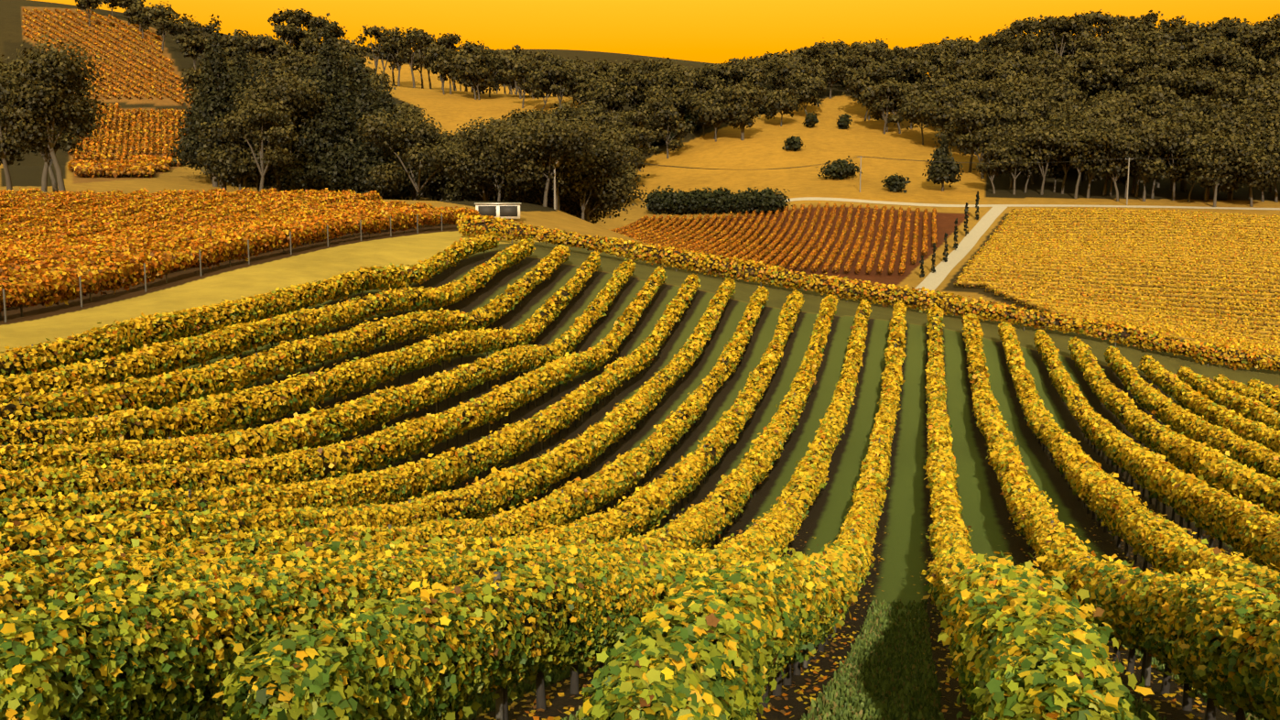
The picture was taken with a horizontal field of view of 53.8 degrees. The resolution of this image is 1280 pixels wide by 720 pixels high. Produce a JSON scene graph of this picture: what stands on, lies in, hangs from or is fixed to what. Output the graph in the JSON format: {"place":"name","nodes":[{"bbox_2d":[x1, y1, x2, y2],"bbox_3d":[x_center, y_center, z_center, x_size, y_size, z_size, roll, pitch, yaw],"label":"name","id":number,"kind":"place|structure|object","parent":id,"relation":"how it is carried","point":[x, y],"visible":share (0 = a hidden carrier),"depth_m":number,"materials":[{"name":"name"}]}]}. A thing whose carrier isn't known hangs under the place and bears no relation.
{"place":"outdoors","nodes":[
{"label":"outdoors","id":0,"kind":"place"},
{"bbox_2d":[0,0,1279,719],"bbox_3d":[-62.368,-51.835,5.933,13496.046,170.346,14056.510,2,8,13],"label":"terrain","id":1,"kind":"structure","parent":0,"point":[731,159],"depth_m":92.80,"materials":[{"name":"green plant"}]},
{"bbox_2d":[22,9,194,175],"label":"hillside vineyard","id":2,"kind":"object","parent":1,"relation":"on","point":[106,173],"visible":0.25,"depth_m":634.18,"materials":[{"name":"orange plant"}]},
{"bbox_2d":[21,8,192,177],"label":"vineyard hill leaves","id":3,"kind":"object","parent":2,"relation":"on","point":[137,162],"visible":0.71,"depth_m":625.76,"materials":[{"name":"orange plant"}]},
{"bbox_2d":[2,213,442,322],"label":"vineyard posts","id":4,"kind":"object","parent":1,"relation":"on","point":[5,306],"visible":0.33,"depth_m":81.38,"materials":[{"name":"brown wood"}]},
{"bbox_2d":[0,191,475,304],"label":"vineyard canopy","id":5,"kind":"object","parent":1,"relation":"on","point":[124,273],"visible":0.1,"depth_m":106.40,"materials":[{"name":"plant"}]},
{"bbox_2d":[0,186,478,320],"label":"vineyard","id":6,"kind":"object","parent":1,"relation":"on","point":[30,249],"depth_m":107.70,"materials":[{"name":"plant"}]},
{"bbox_2d":[475,204,520,218],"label":"shed walls","id":7,"kind":"structure","parent":1,"relation":"on","point":[506,217],"depth_m":194.54,"materials":[{"name":"white paint"}]},
{"bbox_2d":[477,206,517,216],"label":"windows","id":8,"kind":"structure","parent":7,"relation":"in","point":[504,211],"depth_m":194.45,"materials":[{"name":"black glass"}]},
{"bbox_2d":[474,202,520,204],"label":"shed roof","id":9,"kind":"structure","parent":7,"relation":"on","point":[497,202],"depth_m":194.82,"materials":[{"name":"grey metal"}]},
{"bbox_2d":[0,234,1265,719],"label":"vineyard posts","id":10,"kind":"object","parent":1,"relation":"on","point":[804,665],"visible":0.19,"depth_m":44.80,"materials":[{"name":"brown wood"}]},
{"bbox_2d":[0,212,1279,719],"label":"vineyard","id":11,"kind":"object","parent":1,"relation":"on","point":[1097,489],"depth_m":50.48,"materials":[{"name":"yellow plant"}]},
{"bbox_2d":[0,542,1279,719],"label":"vineyard leaves","id":12,"kind":"object","parent":1,"relation":"on","point":[1025,640],"visible":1,"depth_m":11.43,"materials":[{"name":"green plant"}]},
{"bbox_2d":[0,0,1279,277],"bbox_3d":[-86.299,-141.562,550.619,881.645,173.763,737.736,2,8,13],"label":"trees","id":13,"kind":"object","parent":1,"relation":"on","point":[1223,121],"depth_m":462.65,"materials":[{"name":"green plant"}]},
{"bbox_2d":[177,598,1264,719],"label":"grass tufts","id":14,"kind":"object","parent":1,"relation":"on","point":[888,673],"visible":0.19,"depth_m":18.28,"materials":[{"name":"green plant"}]},
{"bbox_2d":[613,204,935,272],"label":"vineyard canopy","id":15,"kind":"object","parent":1,"relation":"on","point":[824,268],"visible":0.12,"depth_m":391.08,"materials":[{"name":"plant"}]},
{"bbox_2d":[608,202,937,274],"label":"vineyard rows","id":16,"kind":"object","parent":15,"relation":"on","point":[696,234],"visible":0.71,"depth_m":379.46,"materials":[{"name":"orange plant"}]},
{"bbox_2d":[548,150,1133,209],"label":"utility poles","id":17,"kind":"object","parent":1,"relation":"on","point":[557,163],"visible":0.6,"depth_m":420.28,"materials":[{"name":"wood"}]},
{"bbox_2d":[616,156,1276,169],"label":"power lines","id":18,"kind":"object","parent":17,"relation":"attached to","point":[875,157],"visible":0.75,"depth_m":419.29,"materials":[{"name":"black metal"}]},
{"bbox_2d":[467,520,1247,719],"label":"fallen leaves","id":19,"kind":"object","parent":1,"relation":"on","point":[1174,702],"visible":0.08,"depth_m":17.90,"materials":[{"name":"orange plant"}]},
{"bbox_2d":[953,206,1279,355],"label":"vineyard rows","id":20,"kind":"object","parent":1,"relation":"on","point":[1257,345],"visible":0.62,"depth_m":308.40,"materials":[{"name":"yellow plant"}]},
{"bbox_2d":[32,0,1279,76],"label":"sky","id":21,"kind":"structure","parent":0,"point":[710,31],"materials":[{"name":"orange"}]},
{"bbox_2d":[784,196,1279,293],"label":"dirt road","id":22,"kind":"structure","parent":0,"point":[934,280],"depth_m":413.58,"materials":[{"name":"beige soil"}]}
]}

